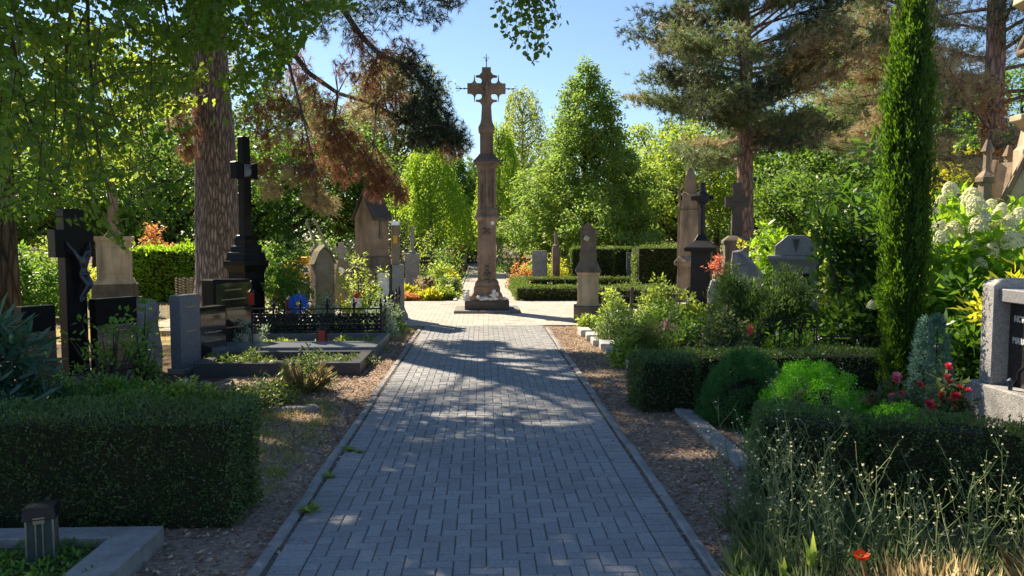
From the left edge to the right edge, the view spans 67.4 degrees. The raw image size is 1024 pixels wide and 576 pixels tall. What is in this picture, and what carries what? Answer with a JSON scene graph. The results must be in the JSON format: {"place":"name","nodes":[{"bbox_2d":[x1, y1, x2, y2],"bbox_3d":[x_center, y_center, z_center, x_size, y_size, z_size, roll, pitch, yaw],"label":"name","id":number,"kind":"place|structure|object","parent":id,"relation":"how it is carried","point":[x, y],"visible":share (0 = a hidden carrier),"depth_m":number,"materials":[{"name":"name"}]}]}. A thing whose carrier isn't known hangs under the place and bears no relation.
{"place":"outdoors","nodes":[
{"label":"outdoors","id":0,"kind":"place"},
{"bbox_2d":[56,327,170,344],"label":"lawn","id":1,"kind":"structure","parent":0,"point":[167,341],"depth_m":12.96,"materials":[{"name":"plant"}]},
{"bbox_2d":[88,179,141,309],"bbox_3d":[-9.548,-1.052,18.423,1.100,3.100,0.900,-2,4,-22],"label":"sandstone pedestal monument","id":2,"kind":"object","parent":1,"relation":"on","point":[114,271],"visible":0.62,"depth_m":18.17,"materials":[{"name":"stone"}]},
{"bbox_2d":[0,0,368,337],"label":"linden tree","id":3,"kind":"object","parent":1,"relation":"on","point":[63,87],"visible":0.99,"depth_m":8.45,"materials":[{"name":"green plant"}]},
{"bbox_2d":[223,136,268,332],"bbox_3d":[-4.646,-0.891,13.404,0.600,3.460,0.680,2,4,26],"label":"black cross monument","id":4,"kind":"object","parent":1,"relation":"on","point":[246,258],"visible":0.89,"depth_m":13.29,"materials":[{"name":"stone"}]},
{"bbox_2d":[136,327,421,575],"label":"mulch verge","id":5,"kind":"structure","parent":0,"point":[183,543],"depth_m":4.92,"materials":[{"name":"brown wood"}]},
{"bbox_2d":[0,534,111,575],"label":"ground cover plant","id":6,"kind":"object","parent":5,"relation":"on","point":[5,560],"visible":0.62,"depth_m":3.94,"materials":[{"name":"green plant"}]},
{"bbox_2d":[107,374,254,407],"bbox_3d":[-3.293,1.056,7.678,1.487,0.435,0.879,0,4,-2],"label":"ground cover plant","id":7,"kind":"object","parent":5,"relation":"on","point":[183,386],"visible":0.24,"depth_m":7.59,"materials":[{"name":"green plant"}]},
{"bbox_2d":[217,368,310,417],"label":"ground cover plant","id":8,"kind":"object","parent":5,"relation":"on","point":[277,394],"visible":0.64,"depth_m":7.68,"materials":[{"name":"green plant"}]},
{"bbox_2d":[253,325,417,499],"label":"verge grass","id":9,"kind":"structure","parent":5,"relation":"on","point":[271,471],"depth_m":6.43,"materials":[{"name":"plant"}]},
{"bbox_2d":[333,251,391,323],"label":"variegated shrub","id":10,"kind":"object","parent":5,"relation":"on","point":[365,302],"visible":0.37,"depth_m":14.30,"materials":[{"name":"green plant"}]},
{"bbox_2d":[23,325,760,575],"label":"fallen leaves","id":11,"kind":"object","parent":5,"relation":"on","point":[215,557],"visible":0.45,"depth_m":6.46,"materials":[{"name":"brown plant"}]},
{"bbox_2d":[268,341,339,394],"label":"ornamental grass","id":12,"kind":"object","parent":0,"point":[316,377],"depth_m":8.47,"materials":[{"name":"green plant"}]},
{"bbox_2d":[158,301,685,327],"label":"crossing paving","id":13,"kind":"structure","parent":0,"point":[562,314],"depth_m":16.61,"materials":[{"name":"stone"}]},
{"bbox_2d":[162,0,476,305],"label":"pine tree","id":14,"kind":"object","parent":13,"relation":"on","point":[210,150],"visible":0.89,"depth_m":14.45,"materials":[{"name":"brown plant"}]},
{"bbox_2d":[350,191,391,315],"bbox_3d":[-2.880,-0.651,15.794,0.780,2.657,0.620,3,5,40],"label":"sandstone house monument","id":15,"kind":"object","parent":13,"relation":"on","point":[369,218],"visible":0.69,"depth_m":15.58,"materials":[{"name":"stone"}]},
{"bbox_2d":[391,221,407,319],"bbox_3d":[-2.357,-0.350,15.835,0.400,2.050,0.400,-1,4,-10],"label":"slim stele","id":16,"kind":"object","parent":13,"relation":"on","point":[397,274],"visible":0.77,"depth_m":15.73,"materials":[{"name":"grey stone"}]},
{"bbox_2d":[454,54,519,313],"bbox_3d":[-0.577,-2.371,17.470,1.480,5.800,1.300,0,4,-2],"label":"stone column cross","id":17,"kind":"object","parent":13,"relation":"on","point":[486,161],"visible":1,"depth_m":17.27,"materials":[{"name":"stone"}]},
{"bbox_2d":[574,220,601,322],"bbox_3d":[1.523,-0.324,15.382,0.560,2.060,0.500,0,4,4],"label":"sandstone pillar monument","id":18,"kind":"object","parent":13,"relation":"on","point":[587,270],"visible":0.99,"depth_m":15.21,"materials":[{"name":"stone"}]},
{"bbox_2d":[674,168,700,301],"bbox_3d":[4.660,-1.380,20.144,0.800,3.520,0.720,1,4,18],"label":"gothic sandstone monument","id":19,"kind":"object","parent":13,"relation":"on","point":[688,225],"visible":0.65,"depth_m":19.94,"materials":[{"name":"stone"}]},
{"bbox_2d":[684,183,718,310],"bbox_3d":[3.789,-0.693,15.343,0.620,2.800,0.620,1,4,20],"label":"iron cross monument","id":20,"kind":"object","parent":13,"relation":"on","point":[701,248],"visible":0.8,"depth_m":15.19,"materials":[{"name":"black stone"}]},
{"bbox_2d":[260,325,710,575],"bbox_3d":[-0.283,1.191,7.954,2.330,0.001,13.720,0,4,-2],"label":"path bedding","id":21,"kind":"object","parent":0,"point":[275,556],"visible":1,"depth_m":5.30,"materials":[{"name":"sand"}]},
{"bbox_2d":[266,325,706,575],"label":"path","id":22,"kind":"structure","parent":0,"point":[488,417],"depth_m":5.32,"materials":[{"name":"brick"}]},
{"bbox_2d":[458,266,518,300],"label":"path","id":23,"kind":"structure","parent":0,"point":[471,279],"depth_m":27.78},
{"bbox_2d":[467,121,527,270],"bbox_3d":[-0.591,-4.485,37.694,3.178,7.354,2.764,-1,4,-13],"label":"weeping birch","id":24,"kind":"object","parent":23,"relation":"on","point":[503,139],"visible":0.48,"depth_m":37.36,"materials":[{"name":"green plant"}]},
{"bbox_2d":[0,240,1023,557],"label":"ground","id":25,"kind":"structure","parent":0,"point":[174,378],"depth_m":9.51,"materials":[{"name":"soil"}]},
{"bbox_2d":[0,292,73,408],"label":"strap leaf bush","id":26,"kind":"object","parent":25,"relation":"on","point":[12,370],"visible":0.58,"depth_m":6.82,"materials":[{"name":"green plant"}]},
{"bbox_2d":[18,239,59,319],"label":"background bush","id":27,"kind":"object","parent":25,"relation":"on","point":[28,277],"visible":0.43,"depth_m":15.54,"materials":[{"name":"green plant"}]},
{"bbox_2d":[13,154,98,250],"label":"broadleaf tree","id":28,"kind":"object","parent":25,"relation":"on","point":[22,226],"visible":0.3,"depth_m":25.80,"materials":[{"name":"green plant"}]},
{"bbox_2d":[15,209,137,388],"bbox_3d":[-5.198,0.104,9.087,0.558,2.060,1.355,2,5,32],"label":"black crucifix monument","id":29,"kind":"object","parent":25,"relation":"on","point":[70,248],"visible":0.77,"depth_m":9.01,"materials":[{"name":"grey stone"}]},
{"bbox_2d":[16,154,144,253],"bbox_3d":[-17.576,-2.830,30.039,6.317,5.112,6.123,0,4,-2],"label":"broadleaf tree","id":30,"kind":"object","parent":25,"relation":"on","point":[91,222],"visible":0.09,"depth_m":29.63,"materials":[{"name":"green plant"}]},
{"bbox_2d":[0,526,163,575],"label":"grave border","id":31,"kind":"object","parent":25,"relation":"on","point":[127,551],"visible":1,"depth_m":4.12,"materials":[{"name":"stone"}]},
{"bbox_2d":[21,499,60,565],"bbox_3d":[-2.439,1.267,3.986,0.154,0.291,0.154,-2,4,-22],"label":"grave lantern","id":32,"kind":"object","parent":31,"relation":"on","point":[39,519],"visible":0.92,"depth_m":3.93,"materials":[{"name":"black metal"}]},
{"bbox_2d":[52,305,150,393],"bbox_3d":[-4.359,0.707,8.215,1.172,1.060,0.671,-1,4,-16],"label":"rose bush","id":33,"kind":"object","parent":25,"relation":"on","point":[113,350],"visible":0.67,"depth_m":8.20,"materials":[{"name":"green plant"}]},
{"bbox_2d":[70,367,188,407],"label":"ground cover plant","id":34,"kind":"object","parent":25,"relation":"on","point":[123,387],"visible":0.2,"depth_m":7.54,"materials":[{"name":"green plant"}]},
{"bbox_2d":[0,385,266,530],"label":"clipped hedge","id":35,"kind":"object","parent":25,"relation":"on","point":[96,464],"visible":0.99,"depth_m":4.55,"materials":[{"name":"green plant"}]},
{"bbox_2d":[118,297,169,386],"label":"rose bush","id":36,"kind":"object","parent":25,"relation":"on","point":[146,371],"visible":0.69,"depth_m":8.85,"materials":[{"name":"green plant"}]},
{"bbox_2d":[136,299,162,371],"bbox_3d":[-4.719,0.615,9.794,0.209,0.948,0.445,3,5,38],"label":"rough gravestone","id":37,"kind":"object","parent":25,"relation":"on","point":[152,314],"visible":0.3,"depth_m":9.80,"materials":[{"name":"grey stone"}]},
{"bbox_2d":[59,94,266,245],"bbox_3d":[-13.205,-4.015,30.617,6.939,7.378,6.878,0,4,-2],"label":"broadleaf tree","id":38,"kind":"object","parent":25,"relation":"on","point":[184,223],"visible":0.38,"depth_m":29.31,"materials":[{"name":"green plant"}]},
{"bbox_2d":[132,238,194,301],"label":"laurel hedge","id":39,"kind":"object","parent":25,"relation":"on","point":[157,269],"visible":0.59,"depth_m":20.20,"materials":[{"name":"green plant"}]},
{"bbox_2d":[167,293,200,374],"bbox_3d":[-4.191,0.582,9.861,0.255,1.000,0.403,1,4,18],"label":"gravestone","id":40,"kind":"object","parent":25,"relation":"on","point":[185,336],"visible":0.96,"depth_m":9.73,"materials":[{"name":"grey stone"}]},
{"bbox_2d":[200,305,226,359],"bbox_3d":[-4.242,0.639,10.715,0.300,0.770,0.560,2,4,25],"label":"gravestone","id":41,"kind":"object","parent":25,"relation":"on","point":[213,330],"visible":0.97,"depth_m":10.65,"materials":[{"name":"black stone"}]},
{"bbox_2d":[202,279,251,341],"bbox_3d":[-4.256,0.411,11.501,0.390,1.119,0.806,2,4,28],"label":"gravestone","id":42,"kind":"object","parent":25,"relation":"on","point":[231,295],"visible":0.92,"depth_m":11.39,"materials":[{"name":"black stone"}]},
{"bbox_2d":[174,129,334,248],"bbox_3d":[-11.638,-3.903,35.365,7.205,6.517,7.572,0,4,-2],"label":"broadleaf tree","id":43,"kind":"object","parent":25,"relation":"on","point":[257,202],"visible":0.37,"depth_m":34.59,"materials":[{"name":"green plant"}]},
{"bbox_2d":[185,74,368,261],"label":"broadleaf tree","id":44,"kind":"object","parent":25,"relation":"on","point":[237,125],"visible":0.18,"depth_m":40.08,"materials":[{"name":"green plant"}]},
{"bbox_2d":[193,350,372,376],"bbox_3d":[-2.940,0.984,10.071,2.059,0.170,1.070,0,4,-2],"label":"grave border","id":45,"kind":"object","parent":25,"relation":"on","point":[356,366],"visible":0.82,"depth_m":9.57,"materials":[{"name":"stone"}]},
{"bbox_2d":[260,233,322,331],"bbox_3d":[-4.007,-0.062,13.795,1.099,1.877,1.096,3,5,39],"label":"rose bush","id":46,"kind":"object","parent":25,"relation":"on","point":[275,284],"visible":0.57,"depth_m":13.68,"materials":[{"name":"green plant"}]},
{"bbox_2d":[212,333,389,360],"bbox_3d":[-3.158,0.873,11.484,2.447,0.200,1.580,0,4,-2],"label":"grave border","id":47,"kind":"object","parent":25,"relation":"on","point":[376,346],"visible":0.53,"depth_m":11.08,"materials":[{"name":"grey stone"}]},
{"bbox_2d":[308,245,336,327],"bbox_3d":[-3.572,-0.024,14.507,0.520,1.580,0.340,-3,5,-37],"label":"gothic gravestone","id":48,"kind":"object","parent":25,"relation":"on","point":[322,261],"visible":0.5,"depth_m":14.39,"materials":[{"name":"stone"}]},
{"bbox_2d":[252,286,400,332],"bbox_3d":[-3.237,0.438,13.749,2.198,0.760,2.860,0,4,-2],"label":"cast iron fence","id":49,"kind":"object","parent":25,"relation":"on","point":[300,315],"visible":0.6,"depth_m":12.35,"materials":[{"name":"metal"}]},
{"bbox_2d":[262,105,409,257],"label":"broadleaf tree","id":50,"kind":"object","parent":25,"relation":"on","point":[378,144],"visible":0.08,"depth_m":45.31,"materials":[{"name":"green plant"}]},
{"bbox_2d":[316,147,426,245],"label":"broadleaf tree","id":51,"kind":"object","parent":25,"relation":"on","point":[344,216],"visible":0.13,"depth_m":40.54,"materials":[{"name":"green plant"}]},
{"bbox_2d":[332,51,465,258],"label":"round tree","id":52,"kind":"object","parent":25,"relation":"on","point":[397,146],"visible":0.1,"depth_m":51.20,"materials":[{"name":"brown plant"}]},
{"bbox_2d":[384,146,477,273],"bbox_3d":[-3.911,-3.670,35.790,5.077,5.986,4.761,0,4,-2],"label":"weeping birch","id":53,"kind":"object","parent":25,"relation":"on","point":[429,169],"visible":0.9,"depth_m":34.71,"materials":[{"name":"green plant"}]},
{"bbox_2d":[252,327,627,471],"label":"dry grass","id":54,"kind":"structure","parent":25,"relation":"on","point":[292,427],"depth_m":6.91,"materials":[{"name":"plant"}]},
{"bbox_2d":[20,139,859,253],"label":"wood","id":55,"kind":"object","parent":25,"relation":"on","point":[721,236],"visible":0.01,"depth_m":74.79,"materials":[{"name":"green plant"}]},
{"bbox_2d":[137,326,758,575],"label":"bark chips","id":56,"kind":"object","parent":25,"relation":"on","point":[605,404],"visible":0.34,"depth_m":6.28,"materials":[{"name":"brown wood"}]},
{"bbox_2d":[433,153,496,268],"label":"weeping birch","id":57,"kind":"object","parent":25,"relation":"on","point":[461,171],"visible":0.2,"depth_m":40.05,"materials":[{"name":"green plant"}]},
{"bbox_2d":[246,328,725,575],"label":"path kerb","id":58,"kind":"structure","parent":25,"relation":"on","point":[290,521],"depth_m":5.27,"materials":[{"name":"concrete"}]},
{"bbox_2d":[495,85,557,262],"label":"weeping birch","id":59,"kind":"object","parent":25,"relation":"on","point":[523,151],"visible":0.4,"depth_m":40.05,"materials":[{"name":"green plant"}]},
{"bbox_2d":[508,274,655,300],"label":"box hedge","id":60,"kind":"object","parent":25,"relation":"on","point":[552,288],"visible":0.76,"depth_m":20.65,"materials":[{"name":"green plant"}]},
{"bbox_2d":[496,55,672,262],"bbox_3d":[2.996,-4.977,31.405,7.863,9.184,8.118,0,4,-2],"label":"conical tree","id":61,"kind":"object","parent":25,"relation":"on","point":[611,192],"visible":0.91,"depth_m":30.76,"materials":[{"name":"green plant"}]},
{"bbox_2d":[567,242,660,278],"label":"tall hedge","id":62,"kind":"object","parent":25,"relation":"on","point":[611,260],"visible":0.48,"depth_m":25.81,"materials":[{"name":"green plant"}]},
{"bbox_2d":[590,120,692,225],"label":"broadleaf tree","id":63,"kind":"object","parent":25,"relation":"on","point":[641,133],"visible":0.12,"depth_m":47.47,"materials":[{"name":"green plant"}]},
{"bbox_2d":[628,241,677,286],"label":"tall hedge","id":64,"kind":"object","parent":25,"relation":"on","point":[648,260],"visible":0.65,"depth_m":23.64,"materials":[{"name":"green plant"}]},
{"bbox_2d":[630,272,680,325],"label":"flowering shrub","id":65,"kind":"object","parent":25,"relation":"on","point":[652,293],"visible":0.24,"depth_m":13.52,"materials":[{"name":"green plant"}]},
{"bbox_2d":[649,311,714,350],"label":"flowering shrub","id":66,"kind":"object","parent":25,"relation":"on","point":[690,325],"visible":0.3,"depth_m":10.59,"materials":[{"name":"green plant"}]},
{"bbox_2d":[619,120,758,244],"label":"broadleaf tree","id":67,"kind":"object","parent":25,"relation":"on","point":[711,188],"visible":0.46,"depth_m":41.85,"materials":[{"name":"green plant"}]},
{"bbox_2d":[682,304,755,353],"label":"flowering shrub","id":68,"kind":"object","parent":25,"relation":"on","point":[726,338],"visible":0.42,"depth_m":10.07,"materials":[{"name":"green plant"}]},
{"bbox_2d":[655,65,783,260],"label":"broadleaf tree","id":69,"kind":"object","parent":25,"relation":"on","point":[716,240],"visible":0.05,"depth_m":51.90,"materials":[{"name":"green plant"}]},
{"bbox_2d":[697,259,762,340],"bbox_3d":[3.178,0.292,11.064,1.056,1.455,1.023,2,4,27],"label":"yew bush","id":70,"kind":"object","parent":25,"relation":"on","point":[728,287],"visible":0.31,"depth_m":10.93,"materials":[{"name":"green plant"}]},
{"bbox_2d":[721,183,750,274],"bbox_3d":[6.014,-1.231,20.607,0.720,3.160,0.720,1,4,10],"label":"dark stone cross","id":71,"kind":"object","parent":25,"relation":"on","point":[736,201],"visible":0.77,"depth_m":20.42,"materials":[{"name":"stone"}]},
{"bbox_2d":[692,343,787,433],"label":"dwarf conifer","id":72,"kind":"object","parent":25,"relation":"on","point":[744,383],"visible":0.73,"depth_m":6.99,"materials":[{"name":"green plant"}]},
{"bbox_2d":[613,0,897,261],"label":"pine tree","id":73,"kind":"object","parent":25,"relation":"on","point":[795,66],"visible":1,"depth_m":20.62,"materials":[{"name":"green plant"}]},
{"bbox_2d":[696,105,829,264],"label":"broadleaf tree","id":74,"kind":"object","parent":25,"relation":"on","point":[766,160],"visible":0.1,"depth_m":44.51,"materials":[{"name":"green plant"}]},
{"bbox_2d":[747,219,792,304],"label":"bright shrub","id":75,"kind":"object","parent":25,"relation":"on","point":[763,261],"visible":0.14,"depth_m":15.57,"materials":[{"name":"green plant"}]},
{"bbox_2d":[731,260,826,349],"bbox_3d":[3.704,0.341,10.629,1.481,1.465,1.271,0,4,-2],"label":"yew bush","id":76,"kind":"object","parent":25,"relation":"on","point":[788,303],"visible":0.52,"depth_m":10.41,"materials":[{"name":"green plant"}]},
{"bbox_2d":[624,342,958,413],"bbox_3d":[4.444,0.895,8.117,6.606,0.705,0.777,0,4,-5],"label":"clipped hedge","id":77,"kind":"object","parent":25,"relation":"on","point":[667,381],"visible":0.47,"depth_m":7.89,"materials":[{"name":"green plant"}]},
{"bbox_2d":[767,235,823,320],"bbox_3d":[4.354,0.069,11.805,0.860,1.760,0.620,2,4,22],"label":"grey granite tomb","id":78,"kind":"object","parent":25,"relation":"on","point":[793,250],"visible":0.3,"depth_m":11.54,"materials":[{"name":"stone"}]},
{"bbox_2d":[758,317,847,353],"bbox_3d":[3.669,0.747,9.643,1.580,0.811,0.843,0,4,-2],"label":"ivy mound","id":79,"kind":"object","parent":25,"relation":"on","point":[805,339],"visible":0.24,"depth_m":9.53,"materials":[{"name":"green plant"}]},
{"bbox_2d":[753,170,862,250],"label":"broadleaf tree","id":80,"kind":"object","parent":25,"relation":"on","point":[784,215],"visible":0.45,"depth_m":32.75,"materials":[{"name":"green plant"}]},
{"bbox_2d":[742,358,875,450],"bbox_3d":[2.413,1.140,6.143,1.078,1.183,1.063,0,4,-2],"label":"dwarf conifer","id":81,"kind":"object","parent":25,"relation":"on","point":[813,372],"visible":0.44,"depth_m":6.01,"materials":[{"name":"green plant"}]},
{"bbox_2d":[753,97,881,252],"bbox_3d":[15.512,-5.200,37.915,7.776,8.758,8.850,0,4,-2],"label":"broadleaf tree","id":82,"kind":"object","parent":25,"relation":"on","point":[812,159],"visible":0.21,"depth_m":37.55,"materials":[{"name":"green plant"}]},
{"bbox_2d":[696,359,1023,575],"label":"wild weeds","id":83,"kind":"object","parent":25,"relation":"on","point":[779,507],"visible":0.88,"depth_m":3.88,"materials":[{"name":"green plant"}]},
{"bbox_2d":[700,488,1023,575],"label":"undergrowth","id":84,"kind":"object","parent":25,"relation":"on","point":[757,537],"visible":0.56,"depth_m":3.99,"materials":[{"name":"green plant"}]},
{"bbox_2d":[783,22,963,251],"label":"broadleaf tree","id":85,"kind":"object","parent":25,"relation":"on","point":[832,93],"visible":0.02,"depth_m":45.79,"materials":[{"name":"green plant"}]},
{"bbox_2d":[798,125,952,352],"bbox_3d":[4.496,-0.400,9.696,1.703,3.273,2.147,0,4,-2],"label":"laurel bush","id":86,"kind":"object","parent":25,"relation":"on","point":[852,314],"visible":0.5,"depth_m":9.57,"materials":[{"name":"green plant"}]},
{"bbox_2d":[743,391,1023,529],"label":"clipped hedge","id":87,"kind":"object","parent":25,"relation":"on","point":[970,446],"visible":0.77,"depth_m":4.73,"materials":[{"name":"green plant"}]},
{"bbox_2d":[847,371,924,412],"bbox_3d":[2.998,1.021,6.114,0.950,0.720,0.612,0,4,-2],"label":"begonia","id":88,"kind":"object","parent":25,"relation":"on","point":[897,395],"visible":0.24,"depth_m":6.04,"materials":[{"name":"green plant"}]},
{"bbox_2d":[806,0,983,166],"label":"pine tree","id":89,"kind":"object","parent":25,"relation":"on","point":[868,13],"visible":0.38,"depth_m":25.92,"materials":[{"name":"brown plant"}]},
{"bbox_2d":[867,0,944,402],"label":"cypress tree","id":90,"kind":"object","parent":25,"relation":"on","point":[908,105],"visible":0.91,"depth_m":7.08,"materials":[{"name":"green plant"}]},
{"bbox_2d":[901,313,941,415],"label":"blue conifer","id":91,"kind":"object","parent":25,"relation":"on","point":[923,337],"visible":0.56,"depth_m":6.86,"materials":[{"name":"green plant"}]},
{"bbox_2d":[841,534,1023,575],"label":"dry straw","id":92,"kind":"object","parent":25,"relation":"on","point":[920,567],"visible":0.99,"depth_m":3.33,"materials":[{"name":"plant"}]},
{"bbox_2d":[913,311,958,417],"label":"blue conifer","id":93,"kind":"object","parent":25,"relation":"on","point":[944,349],"visible":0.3,"depth_m":6.91,"materials":[{"name":"green plant"}]},
{"bbox_2d":[865,0,1023,198],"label":"pine tree","id":94,"kind":"object","parent":25,"relation":"on","point":[990,110],"visible":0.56,"depth_m":17.46,"materials":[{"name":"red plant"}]},
{"bbox_2d":[866,181,1023,348],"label":"hydrangea","id":95,"kind":"object","parent":25,"relation":"on","point":[966,246],"visible":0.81,"depth_m":8.66,"materials":[{"name":"green plant"}]},
{"bbox_2d":[908,362,981,424],"bbox_3d":[3.400,0.994,5.993,0.662,0.819,0.596,0,4,-2],"label":"begonia","id":96,"kind":"object","parent":25,"relation":"on","point":[946,398],"visible":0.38,"depth_m":5.95,"materials":[{"name":"red plant"}]},
{"bbox_2d":[920,266,985,411],"bbox_3d":[4.708,0.565,7.612,1.442,1.570,1.168,0,4,-2],"label":"laurel bush","id":97,"kind":"object","parent":25,"relation":"on","point":[965,346],"visible":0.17,"depth_m":7.58,"materials":[{"name":"green plant"}]},
{"bbox_2d":[928,179,1023,323],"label":"laurel bush","id":98,"kind":"object","parent":25,"relation":"on","point":[945,215],"visible":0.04,"depth_m":10.65,"materials":[{"name":"green plant"}]},
{"bbox_2d":[936,57,1023,181],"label":"broadleaf tree","id":99,"kind":"object","parent":25,"relation":"on","point":[1007,76],"visible":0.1,"depth_m":33.42,"materials":[{"name":"green plant"}]},
{"bbox_2d":[965,278,1023,426],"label":"family tombstone","id":100,"kind":"object","parent":25,"relation":"on","point":[1002,346],"visible":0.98,"depth_m":6.43,"materials":[{"name":"stone"}]},
{"bbox_2d":[975,0,1023,250],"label":"gothic statue monument","id":101,"kind":"object","parent":25,"relation":"on","point":[996,179],"visible":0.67,"depth_m":11.19,"materials":[{"name":"stone"}]},
{"bbox_2d":[1,0,1023,239],"label":"sky","id":102,"kind":"structure","parent":0,"point":[459,50],"materials":[{"name":"blue"}]},
{"bbox_2d":[490,0,568,65],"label":"hanging bough","id":103,"kind":"object","parent":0,"point":[535,10],"visible":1,"depth_m":7.30,"materials":[{"name":"green plant"}]},
{"bbox_2d":[545,326,761,575],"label":"mulch verge","id":104,"kind":"structure","parent":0,"point":[697,525],"depth_m":6.22,"materials":[{"name":"brown wood"}]},
{"bbox_2d":[586,295,648,342],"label":"evergreen shrub","id":105,"kind":"object","parent":104,"relation":"on","point":[612,330],"visible":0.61,"depth_m":12.31,"materials":[{"name":"green plant"}]},
{"bbox_2d":[604,326,646,367],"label":"leafy plant","id":106,"kind":"object","parent":104,"relation":"on","point":[619,355],"visible":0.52,"depth_m":10.22,"materials":[{"name":"green plant"}]},
{"bbox_2d":[624,312,683,352],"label":"dwarf pine","id":107,"kind":"object","parent":104,"relation":"on","point":[646,337],"visible":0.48,"depth_m":10.27,"materials":[{"name":"green plant"}]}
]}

